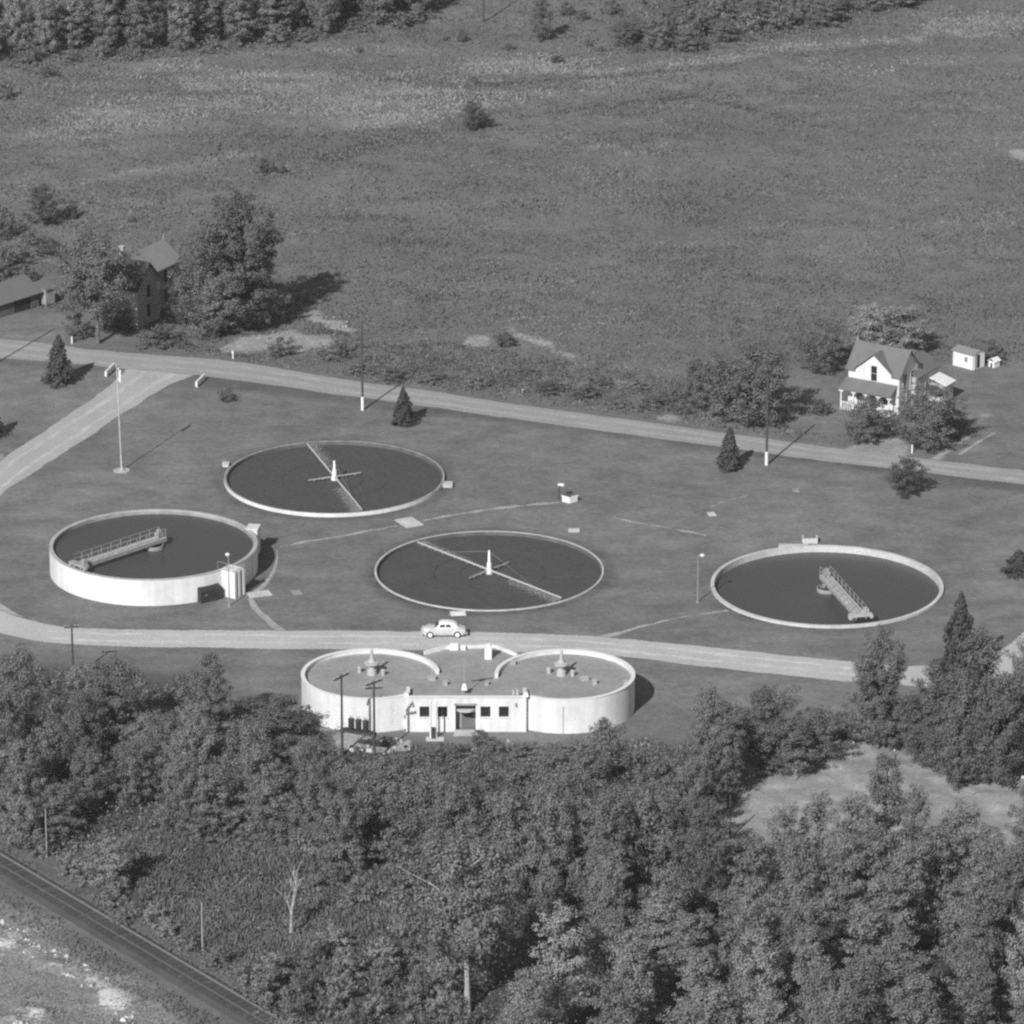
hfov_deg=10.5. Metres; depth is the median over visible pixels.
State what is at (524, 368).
shrub
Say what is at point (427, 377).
shrub
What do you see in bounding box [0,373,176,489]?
wheel track
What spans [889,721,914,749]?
shrub
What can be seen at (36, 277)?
conifer tree
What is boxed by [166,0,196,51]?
leafy tree
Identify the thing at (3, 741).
leafy tree
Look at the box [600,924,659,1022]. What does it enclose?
leafy tree
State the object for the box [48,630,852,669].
wheel track
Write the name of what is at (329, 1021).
shrub
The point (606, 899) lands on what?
leafy tree
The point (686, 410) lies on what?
shrub
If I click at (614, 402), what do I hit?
shrub
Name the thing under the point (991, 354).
shrub
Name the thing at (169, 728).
leafy tree
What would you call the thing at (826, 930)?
leafy tree
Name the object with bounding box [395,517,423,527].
concrete slab
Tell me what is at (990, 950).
leafy tree
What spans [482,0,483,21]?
utility pole
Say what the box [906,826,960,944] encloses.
leafy tree
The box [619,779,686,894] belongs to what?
leafy tree
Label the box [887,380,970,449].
leafy tree
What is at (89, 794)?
leafy tree
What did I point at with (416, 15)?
shrub
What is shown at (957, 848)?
leafy tree
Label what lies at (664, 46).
shrub
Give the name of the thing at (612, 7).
shrub
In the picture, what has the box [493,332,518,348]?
shrub
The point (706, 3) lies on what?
leafy tree
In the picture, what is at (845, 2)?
leafy tree
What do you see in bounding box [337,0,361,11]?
leafy tree
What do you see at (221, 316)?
leafy tree
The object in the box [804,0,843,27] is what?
leafy tree
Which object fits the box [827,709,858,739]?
shrub
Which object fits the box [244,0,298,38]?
leafy tree
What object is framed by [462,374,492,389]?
shrub
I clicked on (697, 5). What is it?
shrub
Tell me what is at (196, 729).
leafy tree
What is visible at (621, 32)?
leafy tree
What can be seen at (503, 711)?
window
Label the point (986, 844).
leafy tree
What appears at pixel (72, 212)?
shrub
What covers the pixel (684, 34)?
leafy tree
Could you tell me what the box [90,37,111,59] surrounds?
shrub
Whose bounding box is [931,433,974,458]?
house track
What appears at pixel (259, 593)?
concrete slab
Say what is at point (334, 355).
shrub
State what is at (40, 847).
shrub
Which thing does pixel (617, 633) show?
footpath
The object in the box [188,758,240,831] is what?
leafy tree
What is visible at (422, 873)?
shrub
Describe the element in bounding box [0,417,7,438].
conifer tree
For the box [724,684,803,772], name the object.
leafy tree
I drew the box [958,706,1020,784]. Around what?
leafy tree
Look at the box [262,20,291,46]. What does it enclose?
shrub
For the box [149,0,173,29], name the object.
leafy tree
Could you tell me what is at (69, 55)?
shrub
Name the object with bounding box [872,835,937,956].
leafy tree
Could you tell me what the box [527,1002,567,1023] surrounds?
leafy tree
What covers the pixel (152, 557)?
settling tank
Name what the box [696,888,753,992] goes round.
leafy tree
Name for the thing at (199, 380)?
culvert guard
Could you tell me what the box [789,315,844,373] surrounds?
leafy tree
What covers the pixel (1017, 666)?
leafy tree
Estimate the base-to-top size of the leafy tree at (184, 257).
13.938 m
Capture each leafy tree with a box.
[0,0,25,42]
[0,0,29,56]
[0,19,6,48]
[0,642,50,763]
[0,682,25,789]
[0,733,47,824]
[0,777,29,837]
[0,794,48,848]
[17,0,48,37]
[21,182,65,224]
[22,0,67,40]
[26,0,62,55]
[28,711,80,801]
[34,779,87,838]
[40,227,145,343]
[44,732,77,788]
[52,657,106,735]
[54,0,83,30]
[54,0,91,48]
[54,687,119,760]
[62,744,124,812]
[78,651,149,743]
[79,0,121,38]
[89,0,120,46]
[99,0,140,35]
[99,735,158,807]
[117,710,168,767]
[118,0,161,53]
[131,0,176,45]
[135,707,192,793]
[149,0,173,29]
[151,750,216,830]
[161,711,231,802]
[163,270,199,324]
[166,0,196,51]
[166,696,217,771]
[167,240,239,337]
[174,0,215,30]
[174,224,246,309]
[180,0,227,39]
[181,274,241,338]
[186,652,232,736]
[188,186,286,332]
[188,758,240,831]
[208,713,269,792]
[211,0,251,31]
[222,0,259,46]
[226,737,293,815]
[233,693,329,755]
[237,774,296,840]
[243,257,292,328]
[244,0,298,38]
[246,0,273,30]
[276,0,306,28]
[280,733,345,782]
[284,0,306,20]
[285,771,345,847]
[286,738,334,817]
[304,0,340,37]
[304,0,345,20]
[310,790,373,868]
[319,757,376,818]
[332,769,380,836]
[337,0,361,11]
[351,753,417,834]
[357,0,392,25]
[366,0,388,13]
[371,823,531,1014]
[381,755,477,860]
[404,0,431,13]
[410,773,492,891]
[451,745,516,832]
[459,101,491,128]
[468,788,545,905]
[483,756,559,866]
[500,989,551,1023]
[501,964,560,1023]
[504,1010,536,1023]
[518,791,585,909]
[523,899,603,1023]
[526,744,586,817]
[527,0,556,41]
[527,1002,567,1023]
[534,762,603,881]
[555,745,613,844]
[565,790,648,904]
[570,835,650,930]
[572,906,643,1000]
[578,858,639,963]
[584,716,633,824]
[587,972,639,1023]
[596,781,653,866]
[599,746,666,824]
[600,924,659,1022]
[604,935,664,1023]
[609,19,639,45]
[614,17,651,36]
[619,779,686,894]
[629,884,697,988]
[630,747,693,834]
[630,864,693,963]
[640,15,675,48]
[648,5,678,32]
[652,908,719,1010]
[657,998,712,1023]
[660,793,736,881]
[662,827,729,923]
[664,753,726,835]
[665,0,688,8]
[665,0,695,19]
[667,28,707,50]
[668,949,725,1023]
[675,359,716,407]
[682,982,740,1023]
[683,681,733,797]
[687,6,727,33]
[692,360,747,414]
[696,0,734,18]
[696,342,799,425]
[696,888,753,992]
[699,699,748,800]
[708,19,737,41]
[714,889,785,1023]
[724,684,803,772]
[724,831,786,943]
[727,926,790,1023]
[731,0,779,24]
[734,0,763,9]
[741,985,796,1023]
[761,802,810,928]
[766,714,825,775]
[767,890,832,1012]
[768,832,828,946]
[774,900,843,977]
[779,921,836,1023]
[783,0,815,21]
[785,705,852,764]
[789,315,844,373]
[790,961,842,1023]
[792,790,843,918]
[800,1012,834,1023]
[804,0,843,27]
[812,0,856,14]
[814,827,875,961]
[819,791,879,926]
[819,975,870,1023]
[829,951,901,1023]
[830,901,896,1017]
[839,662,888,743]
[840,394,901,442]
[843,821,907,941]
[847,302,905,349]
[850,871,918,989]
[852,624,908,748]
[855,749,917,879]
[857,924,932,1023]
[864,696,914,749]
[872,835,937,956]
[878,303,937,353]
[881,0,915,7]
[884,455,930,497]
[886,969,946,1023]
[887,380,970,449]
[892,781,932,900]
[896,690,950,766]
[900,660,961,772]
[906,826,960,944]
[921,697,986,790]
[926,664,1001,782]
[927,870,997,977]
[932,798,988,928]
[936,955,1006,1023]
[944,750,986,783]
[945,885,1009,1007]
[947,626,1023,718]
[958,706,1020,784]
[958,821,1017,943]
[969,669,1023,788]
[989,843,1023,969]
[998,897,1023,1023]
[999,714,1023,771]
[1000,636,1023,761]
[1004,836,1023,910]
[1005,782,1023,850]
[1008,997,1023,1023]
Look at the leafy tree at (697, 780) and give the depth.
551.71 m
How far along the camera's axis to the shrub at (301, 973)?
518.57 m
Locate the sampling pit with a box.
[558,483,578,502]
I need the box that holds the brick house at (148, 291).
[107,236,182,328]
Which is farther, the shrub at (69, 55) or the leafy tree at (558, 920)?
the shrub at (69, 55)
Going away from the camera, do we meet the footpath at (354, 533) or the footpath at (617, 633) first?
the footpath at (617, 633)
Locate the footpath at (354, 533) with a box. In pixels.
[280,525,397,546]
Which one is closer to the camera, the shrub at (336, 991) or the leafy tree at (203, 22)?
the shrub at (336, 991)
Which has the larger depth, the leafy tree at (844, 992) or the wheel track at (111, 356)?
the wheel track at (111, 356)
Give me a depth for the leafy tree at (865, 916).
512.18 m
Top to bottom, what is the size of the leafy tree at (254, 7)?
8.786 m
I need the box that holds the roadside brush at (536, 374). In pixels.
[137,321,692,419]
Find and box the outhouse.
[34,279,55,304]
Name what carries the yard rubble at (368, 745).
on the ground at (186, 438)
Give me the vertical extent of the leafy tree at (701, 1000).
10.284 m
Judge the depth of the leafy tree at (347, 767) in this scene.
558.28 m
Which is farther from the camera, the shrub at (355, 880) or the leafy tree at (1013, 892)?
the shrub at (355, 880)
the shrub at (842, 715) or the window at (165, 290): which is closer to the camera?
the shrub at (842, 715)
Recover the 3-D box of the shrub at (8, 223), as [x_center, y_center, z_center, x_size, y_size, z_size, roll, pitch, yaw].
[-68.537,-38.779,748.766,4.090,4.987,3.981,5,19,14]
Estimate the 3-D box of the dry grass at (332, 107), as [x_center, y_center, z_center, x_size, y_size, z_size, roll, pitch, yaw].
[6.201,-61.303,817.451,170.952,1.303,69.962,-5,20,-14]
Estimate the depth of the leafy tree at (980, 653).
570.60 m
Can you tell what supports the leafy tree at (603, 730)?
on the ground at (186, 438)
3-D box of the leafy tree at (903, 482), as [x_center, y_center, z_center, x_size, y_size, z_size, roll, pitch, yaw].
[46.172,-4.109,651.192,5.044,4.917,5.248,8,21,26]
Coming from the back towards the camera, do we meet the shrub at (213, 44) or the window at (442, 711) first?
the shrub at (213, 44)
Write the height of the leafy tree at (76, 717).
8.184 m
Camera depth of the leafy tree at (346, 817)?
545.98 m
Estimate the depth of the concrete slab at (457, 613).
615.08 m
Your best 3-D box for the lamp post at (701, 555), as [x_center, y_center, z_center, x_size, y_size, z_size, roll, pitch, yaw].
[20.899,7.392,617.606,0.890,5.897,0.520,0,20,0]
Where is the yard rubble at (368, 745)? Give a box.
[347,737,509,753]
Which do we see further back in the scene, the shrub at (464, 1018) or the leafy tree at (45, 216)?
the leafy tree at (45, 216)
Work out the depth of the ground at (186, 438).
675.69 m
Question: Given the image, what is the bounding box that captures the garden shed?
[952,344,986,369]
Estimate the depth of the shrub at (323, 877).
542.62 m
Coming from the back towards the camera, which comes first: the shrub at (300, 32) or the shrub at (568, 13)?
the shrub at (568, 13)
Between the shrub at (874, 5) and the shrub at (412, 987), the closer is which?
the shrub at (412, 987)
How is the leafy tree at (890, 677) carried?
on the ground at (186, 438)
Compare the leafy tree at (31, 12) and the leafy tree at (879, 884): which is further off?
the leafy tree at (31, 12)
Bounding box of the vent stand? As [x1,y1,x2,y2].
[426,701,443,740]
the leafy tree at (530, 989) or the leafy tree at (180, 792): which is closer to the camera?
the leafy tree at (530, 989)
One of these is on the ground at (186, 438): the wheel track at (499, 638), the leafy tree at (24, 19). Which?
the leafy tree at (24, 19)
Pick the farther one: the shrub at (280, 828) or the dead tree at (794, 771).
the dead tree at (794, 771)
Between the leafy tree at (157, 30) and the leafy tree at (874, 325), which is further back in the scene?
the leafy tree at (157, 30)
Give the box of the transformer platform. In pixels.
[339,727,376,736]
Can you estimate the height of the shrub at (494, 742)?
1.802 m
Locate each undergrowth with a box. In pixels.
[0,0,923,68]
[0,663,1023,1023]
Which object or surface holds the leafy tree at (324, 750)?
on the ground at (186, 438)
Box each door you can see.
[14,297,30,312]
[462,707,474,727]
[977,355,979,367]
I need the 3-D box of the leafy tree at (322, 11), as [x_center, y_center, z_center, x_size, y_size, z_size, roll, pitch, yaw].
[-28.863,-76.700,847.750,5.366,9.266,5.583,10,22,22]
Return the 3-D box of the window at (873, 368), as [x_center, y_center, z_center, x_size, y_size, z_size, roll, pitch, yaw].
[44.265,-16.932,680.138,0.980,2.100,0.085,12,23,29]
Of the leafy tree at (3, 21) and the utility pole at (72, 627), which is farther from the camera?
the leafy tree at (3, 21)
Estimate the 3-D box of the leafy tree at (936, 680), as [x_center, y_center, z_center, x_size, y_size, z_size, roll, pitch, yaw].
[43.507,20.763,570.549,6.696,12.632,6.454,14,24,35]
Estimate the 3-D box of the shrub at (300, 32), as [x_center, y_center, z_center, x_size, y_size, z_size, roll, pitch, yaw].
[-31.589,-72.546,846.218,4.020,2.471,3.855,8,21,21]
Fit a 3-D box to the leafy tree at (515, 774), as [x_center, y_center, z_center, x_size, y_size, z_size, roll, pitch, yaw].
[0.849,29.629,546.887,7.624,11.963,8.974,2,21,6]
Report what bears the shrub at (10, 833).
on the ground at (186, 438)
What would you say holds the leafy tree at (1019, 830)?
on the ground at (186, 438)
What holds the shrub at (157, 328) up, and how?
on the ground at (186, 438)
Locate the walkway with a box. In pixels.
[248,598,284,629]
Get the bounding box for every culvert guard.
[105,363,114,376]
[195,374,204,387]
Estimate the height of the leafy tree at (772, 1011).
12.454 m
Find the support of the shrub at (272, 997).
on the ground at (186, 438)
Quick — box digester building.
[301,643,634,735]
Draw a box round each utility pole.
[45,809,47,856]
[64,624,78,677]
[201,902,203,953]
[333,671,348,755]
[361,321,363,410]
[365,678,382,759]
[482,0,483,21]
[729,795,730,839]
[765,373,768,465]
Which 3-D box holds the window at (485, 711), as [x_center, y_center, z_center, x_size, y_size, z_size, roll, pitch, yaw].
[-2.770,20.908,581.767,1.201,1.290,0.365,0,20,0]
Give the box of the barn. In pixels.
[0,274,43,317]
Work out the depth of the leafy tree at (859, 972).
503.30 m
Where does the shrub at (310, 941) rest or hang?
on the ground at (186, 438)
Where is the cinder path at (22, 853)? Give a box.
[0,835,320,1023]
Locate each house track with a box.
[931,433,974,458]
[959,432,995,454]
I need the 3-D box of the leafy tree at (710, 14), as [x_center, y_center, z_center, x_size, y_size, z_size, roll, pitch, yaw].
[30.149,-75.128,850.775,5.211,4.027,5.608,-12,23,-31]
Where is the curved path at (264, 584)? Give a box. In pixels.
[253,550,277,591]
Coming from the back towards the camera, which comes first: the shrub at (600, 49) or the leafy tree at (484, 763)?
the shrub at (600, 49)
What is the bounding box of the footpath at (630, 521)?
[612,516,705,535]
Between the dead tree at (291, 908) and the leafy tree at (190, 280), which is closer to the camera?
the dead tree at (291, 908)
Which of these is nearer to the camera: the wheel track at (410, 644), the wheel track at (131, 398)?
the wheel track at (410, 644)
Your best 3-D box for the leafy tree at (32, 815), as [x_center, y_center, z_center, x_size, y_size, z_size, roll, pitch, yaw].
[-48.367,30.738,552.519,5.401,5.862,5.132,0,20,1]
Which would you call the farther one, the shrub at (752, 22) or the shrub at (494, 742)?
the shrub at (752, 22)
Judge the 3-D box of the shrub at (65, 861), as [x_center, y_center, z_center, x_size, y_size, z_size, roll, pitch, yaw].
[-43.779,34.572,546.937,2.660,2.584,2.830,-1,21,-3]
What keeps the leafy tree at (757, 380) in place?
on the ground at (186, 438)
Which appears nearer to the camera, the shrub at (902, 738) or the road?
the shrub at (902, 738)
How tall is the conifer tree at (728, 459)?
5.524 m
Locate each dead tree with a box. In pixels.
[274,862,303,933]
[788,766,799,781]
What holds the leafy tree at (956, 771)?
on the ground at (186, 438)
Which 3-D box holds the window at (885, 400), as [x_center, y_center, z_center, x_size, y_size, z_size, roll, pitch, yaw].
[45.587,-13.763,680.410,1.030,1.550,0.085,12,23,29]
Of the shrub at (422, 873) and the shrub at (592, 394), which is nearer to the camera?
the shrub at (422, 873)
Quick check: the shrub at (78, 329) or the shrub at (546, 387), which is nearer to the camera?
the shrub at (546, 387)
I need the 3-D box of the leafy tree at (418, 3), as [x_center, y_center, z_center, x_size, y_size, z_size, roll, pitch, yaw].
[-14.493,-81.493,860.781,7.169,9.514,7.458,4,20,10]
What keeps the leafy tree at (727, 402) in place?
on the ground at (186, 438)
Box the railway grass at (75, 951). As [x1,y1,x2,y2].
[0,842,293,1023]
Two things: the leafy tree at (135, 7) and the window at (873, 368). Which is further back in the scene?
the leafy tree at (135, 7)
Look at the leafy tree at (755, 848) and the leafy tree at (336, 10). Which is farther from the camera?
the leafy tree at (336, 10)
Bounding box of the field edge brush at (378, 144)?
[314,45,900,161]
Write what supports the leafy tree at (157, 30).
on the ground at (186, 438)
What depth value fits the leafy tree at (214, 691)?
577.84 m
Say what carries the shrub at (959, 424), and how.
on the ground at (186, 438)
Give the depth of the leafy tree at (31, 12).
841.92 m
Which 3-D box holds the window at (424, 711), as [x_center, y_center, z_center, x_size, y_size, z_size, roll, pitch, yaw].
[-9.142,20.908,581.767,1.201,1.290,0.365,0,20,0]
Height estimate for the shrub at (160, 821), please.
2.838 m
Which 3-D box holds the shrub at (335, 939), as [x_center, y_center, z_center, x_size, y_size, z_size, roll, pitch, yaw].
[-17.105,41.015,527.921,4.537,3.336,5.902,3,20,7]
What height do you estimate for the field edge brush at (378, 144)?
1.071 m
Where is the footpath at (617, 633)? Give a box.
[598,610,728,636]
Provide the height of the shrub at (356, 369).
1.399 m
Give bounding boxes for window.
[147,284,149,296]
[147,303,150,316]
[164,270,166,282]
[164,288,166,302]
[419,707,428,717]
[437,707,447,717]
[480,707,490,717]
[498,707,509,717]
[871,366,876,381]
[881,397,887,404]
[903,373,906,387]
[910,369,914,383]
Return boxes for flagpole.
[113,364,129,472]
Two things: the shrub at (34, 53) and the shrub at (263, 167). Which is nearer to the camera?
the shrub at (263, 167)
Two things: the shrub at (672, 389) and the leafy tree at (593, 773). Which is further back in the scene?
the shrub at (672, 389)
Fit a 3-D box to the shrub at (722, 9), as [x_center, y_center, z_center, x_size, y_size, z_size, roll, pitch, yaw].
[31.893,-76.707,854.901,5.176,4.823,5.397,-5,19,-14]
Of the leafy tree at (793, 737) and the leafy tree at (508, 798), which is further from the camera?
the leafy tree at (793, 737)
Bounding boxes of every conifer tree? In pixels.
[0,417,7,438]
[32,272,40,286]
[40,334,77,388]
[390,386,420,427]
[715,427,743,472]
[933,591,982,677]
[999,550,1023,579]
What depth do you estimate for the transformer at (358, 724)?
574.22 m
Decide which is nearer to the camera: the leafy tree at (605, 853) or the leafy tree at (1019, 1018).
the leafy tree at (1019, 1018)
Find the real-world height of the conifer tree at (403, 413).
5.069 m
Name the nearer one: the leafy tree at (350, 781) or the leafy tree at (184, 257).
the leafy tree at (350, 781)
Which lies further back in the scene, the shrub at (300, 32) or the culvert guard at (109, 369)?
the shrub at (300, 32)
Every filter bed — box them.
[222,441,452,516]
[374,528,603,610]
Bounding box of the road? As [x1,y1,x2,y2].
[0,339,1023,483]
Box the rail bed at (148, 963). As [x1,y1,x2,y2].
[0,851,278,1023]
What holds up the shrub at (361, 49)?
on the ground at (186, 438)
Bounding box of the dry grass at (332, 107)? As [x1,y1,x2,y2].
[4,0,1023,200]
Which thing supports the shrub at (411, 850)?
on the ground at (186, 438)
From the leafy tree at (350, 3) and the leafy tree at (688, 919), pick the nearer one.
the leafy tree at (688, 919)
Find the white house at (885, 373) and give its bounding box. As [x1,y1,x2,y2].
[839,336,955,417]
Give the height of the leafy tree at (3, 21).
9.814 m
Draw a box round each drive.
[0,369,191,621]
[0,611,1023,685]
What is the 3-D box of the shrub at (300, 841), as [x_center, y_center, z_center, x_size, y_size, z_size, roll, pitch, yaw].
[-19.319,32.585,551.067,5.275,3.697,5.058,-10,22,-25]
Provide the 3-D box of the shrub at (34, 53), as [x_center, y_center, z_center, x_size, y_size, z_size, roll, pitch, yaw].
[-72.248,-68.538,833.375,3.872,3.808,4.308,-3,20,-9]
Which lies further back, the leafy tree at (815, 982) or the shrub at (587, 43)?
the shrub at (587, 43)
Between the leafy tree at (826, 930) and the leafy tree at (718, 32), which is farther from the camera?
the leafy tree at (718, 32)
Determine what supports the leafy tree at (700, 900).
on the ground at (186, 438)
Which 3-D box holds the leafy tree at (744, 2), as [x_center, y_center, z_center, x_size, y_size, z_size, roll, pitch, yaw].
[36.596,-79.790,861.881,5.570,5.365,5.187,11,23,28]
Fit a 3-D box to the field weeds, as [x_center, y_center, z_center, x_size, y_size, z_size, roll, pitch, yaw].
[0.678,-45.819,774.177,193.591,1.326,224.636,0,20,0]
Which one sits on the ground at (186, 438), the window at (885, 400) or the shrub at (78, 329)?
the shrub at (78, 329)
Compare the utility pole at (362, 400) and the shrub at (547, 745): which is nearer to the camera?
the shrub at (547, 745)
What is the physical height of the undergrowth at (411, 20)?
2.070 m
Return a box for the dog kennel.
[987,356,1000,367]
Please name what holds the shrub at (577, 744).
on the ground at (186, 438)
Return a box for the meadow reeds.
[104,822,395,979]
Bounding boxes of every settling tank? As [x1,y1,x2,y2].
[49,509,260,605]
[710,535,943,628]
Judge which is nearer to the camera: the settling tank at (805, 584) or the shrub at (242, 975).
the shrub at (242, 975)
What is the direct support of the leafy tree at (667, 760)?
on the ground at (186, 438)
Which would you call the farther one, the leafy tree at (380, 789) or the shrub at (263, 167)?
the shrub at (263, 167)
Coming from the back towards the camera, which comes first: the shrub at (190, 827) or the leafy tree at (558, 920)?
the shrub at (190, 827)
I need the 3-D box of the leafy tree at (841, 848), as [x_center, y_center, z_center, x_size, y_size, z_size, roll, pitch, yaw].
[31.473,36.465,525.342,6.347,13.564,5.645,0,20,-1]
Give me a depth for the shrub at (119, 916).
534.76 m
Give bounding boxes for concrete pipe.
[402,740,412,750]
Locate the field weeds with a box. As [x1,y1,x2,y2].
[0,0,1023,446]
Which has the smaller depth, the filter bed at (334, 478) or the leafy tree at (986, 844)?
the leafy tree at (986, 844)
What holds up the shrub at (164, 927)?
on the ground at (186, 438)
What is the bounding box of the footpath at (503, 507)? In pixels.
[423,502,557,520]
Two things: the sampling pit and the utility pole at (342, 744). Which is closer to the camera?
the utility pole at (342, 744)
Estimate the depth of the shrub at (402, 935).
530.07 m
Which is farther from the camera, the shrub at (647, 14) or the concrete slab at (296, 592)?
the shrub at (647, 14)
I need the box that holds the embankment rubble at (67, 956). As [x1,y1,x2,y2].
[0,919,135,1023]
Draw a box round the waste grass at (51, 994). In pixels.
[0,925,174,1023]
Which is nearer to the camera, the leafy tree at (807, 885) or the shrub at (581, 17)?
the leafy tree at (807, 885)
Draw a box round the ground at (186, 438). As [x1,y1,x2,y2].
[0,0,1023,1023]
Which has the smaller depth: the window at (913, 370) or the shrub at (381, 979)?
the shrub at (381, 979)
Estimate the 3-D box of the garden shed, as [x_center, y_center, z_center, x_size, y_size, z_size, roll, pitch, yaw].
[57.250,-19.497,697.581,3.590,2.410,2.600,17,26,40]
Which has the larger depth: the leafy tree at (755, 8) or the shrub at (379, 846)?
the leafy tree at (755, 8)
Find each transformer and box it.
[348,715,354,729]
[355,716,361,730]
[362,717,368,731]
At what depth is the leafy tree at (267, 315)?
710.58 m
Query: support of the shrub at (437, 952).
on the ground at (186, 438)
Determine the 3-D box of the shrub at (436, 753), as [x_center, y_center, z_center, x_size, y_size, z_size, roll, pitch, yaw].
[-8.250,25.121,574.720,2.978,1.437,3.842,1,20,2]
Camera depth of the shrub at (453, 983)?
519.36 m
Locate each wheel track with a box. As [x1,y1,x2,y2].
[0,343,1023,475]
[0,370,146,474]
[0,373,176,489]
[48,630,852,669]
[48,637,854,675]
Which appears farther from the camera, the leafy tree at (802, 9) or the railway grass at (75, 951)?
the leafy tree at (802, 9)
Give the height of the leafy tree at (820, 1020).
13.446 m
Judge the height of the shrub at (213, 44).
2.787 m
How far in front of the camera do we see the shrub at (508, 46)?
842.04 m
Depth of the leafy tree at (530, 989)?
500.91 m
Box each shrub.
[0,81,15,100]
[0,207,15,240]
[0,243,12,277]
[0,820,38,848]
[3,241,33,263]
[12,263,35,278]
[16,42,41,65]
[19,230,45,247]
[22,832,58,858]
[35,239,61,256]
[36,65,61,78]
[53,851,76,875]
[55,47,83,63]
[61,236,87,256]
[62,199,79,219]
[62,313,94,341]
[67,857,98,887]
[80,829,140,892]
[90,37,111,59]
[91,882,127,909]
[99,308,112,328]
[107,911,130,928]
[109,308,136,332]
[116,898,145,920]
[132,322,191,349]
[135,804,175,834]
[138,900,167,930]
[155,914,180,940]
[165,924,200,953]
[179,815,219,841]
[200,939,237,970]
[202,34,220,51]
[215,804,254,837]
[216,388,237,402]
[227,958,267,989]
[240,968,300,1015]
[246,950,299,991]
[251,967,286,1001]
[252,157,277,175]
[255,818,301,851]
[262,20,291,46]
[263,336,299,356]
[268,1001,305,1023]
[272,1017,312,1023]
[273,978,318,1015]
[274,164,288,173]
[275,1018,294,1023]
[287,821,337,855]
[288,968,319,1002]
[289,929,327,973]
[293,26,315,42]
[294,704,312,721]
[304,859,344,895]
[311,334,352,361]
[313,922,359,963]
[313,1017,352,1023]
[316,971,350,1020]
[319,836,375,878]
[326,947,370,987]
[336,998,365,1023]
[337,873,382,908]
[339,17,365,32]
[345,362,371,376]
[352,45,363,52]
[360,935,412,975]
[360,993,389,1022]
[363,953,397,996]
[367,827,418,864]
[369,366,406,383]
[372,862,417,894]
[379,751,415,772]
[380,736,397,746]
[380,842,431,878]
[384,904,419,948]
[387,11,411,28]
[388,961,434,1010]
[395,1011,428,1023]
[396,932,444,965]
[403,854,445,888]
[407,7,426,21]
[407,368,446,384]
[414,944,456,979]
[416,983,463,1023]
[418,745,446,764]
[426,954,472,1000]
[440,998,479,1023]
[445,743,471,761]
[456,29,467,42]
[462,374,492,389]
[470,76,478,84]
[470,729,494,748]
[480,737,515,756]
[489,1018,507,1023]
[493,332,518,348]
[502,43,515,49]
[506,739,537,759]
[515,364,533,375]
[532,741,570,759]
[534,379,571,394]
[549,55,563,62]
[557,1,574,15]
[564,739,594,758]
[568,384,601,399]
[577,10,590,20]
[584,39,592,45]
[586,372,612,384]
[595,45,606,52]
[599,0,622,15]
[602,398,630,409]
[620,377,650,392]
[631,391,676,412]
[637,0,666,23]
[650,41,667,50]
[653,384,683,401]
[665,9,690,29]
[670,7,704,41]
[670,403,696,416]
[689,0,726,10]
[705,0,734,27]
[729,11,764,35]
[747,755,782,775]
[761,0,790,11]
[765,4,796,33]
[811,398,833,415]
[814,722,835,746]
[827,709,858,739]
[841,715,869,742]
[854,0,883,11]
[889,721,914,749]
[938,402,971,437]
[977,339,1007,362]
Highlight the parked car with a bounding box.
[421,619,466,637]
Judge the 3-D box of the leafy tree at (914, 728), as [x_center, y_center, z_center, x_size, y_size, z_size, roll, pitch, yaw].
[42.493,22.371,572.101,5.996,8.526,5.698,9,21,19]
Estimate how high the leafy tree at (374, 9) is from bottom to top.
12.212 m
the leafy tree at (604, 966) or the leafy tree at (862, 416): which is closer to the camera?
the leafy tree at (604, 966)
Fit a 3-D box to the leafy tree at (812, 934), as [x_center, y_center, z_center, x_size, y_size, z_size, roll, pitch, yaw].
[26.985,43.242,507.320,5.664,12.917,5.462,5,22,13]
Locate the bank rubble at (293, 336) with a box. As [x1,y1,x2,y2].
[232,314,349,355]
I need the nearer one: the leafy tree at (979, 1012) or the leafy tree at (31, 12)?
the leafy tree at (979, 1012)
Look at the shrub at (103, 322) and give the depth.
712.16 m
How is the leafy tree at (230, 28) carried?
on the ground at (186, 438)
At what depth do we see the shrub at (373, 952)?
525.03 m
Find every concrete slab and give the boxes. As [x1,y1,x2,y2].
[246,590,271,597]
[291,590,301,594]
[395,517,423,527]
[450,611,465,615]
[707,512,716,515]
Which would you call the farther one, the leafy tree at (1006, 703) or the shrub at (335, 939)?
the leafy tree at (1006, 703)
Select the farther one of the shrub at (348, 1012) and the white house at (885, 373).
the white house at (885, 373)
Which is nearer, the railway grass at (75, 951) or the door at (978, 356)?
the railway grass at (75, 951)
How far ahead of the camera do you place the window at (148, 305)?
713.74 m
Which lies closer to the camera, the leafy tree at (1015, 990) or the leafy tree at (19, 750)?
the leafy tree at (1015, 990)
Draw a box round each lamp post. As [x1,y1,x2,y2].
[225,553,230,606]
[696,554,704,602]
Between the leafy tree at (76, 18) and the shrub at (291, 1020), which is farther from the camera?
the leafy tree at (76, 18)
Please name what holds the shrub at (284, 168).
on the ground at (186, 438)
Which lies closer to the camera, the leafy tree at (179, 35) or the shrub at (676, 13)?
the leafy tree at (179, 35)
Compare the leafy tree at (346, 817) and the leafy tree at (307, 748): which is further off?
the leafy tree at (307, 748)
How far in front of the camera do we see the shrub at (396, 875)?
542.64 m
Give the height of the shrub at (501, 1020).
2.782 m
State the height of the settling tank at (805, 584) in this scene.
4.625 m

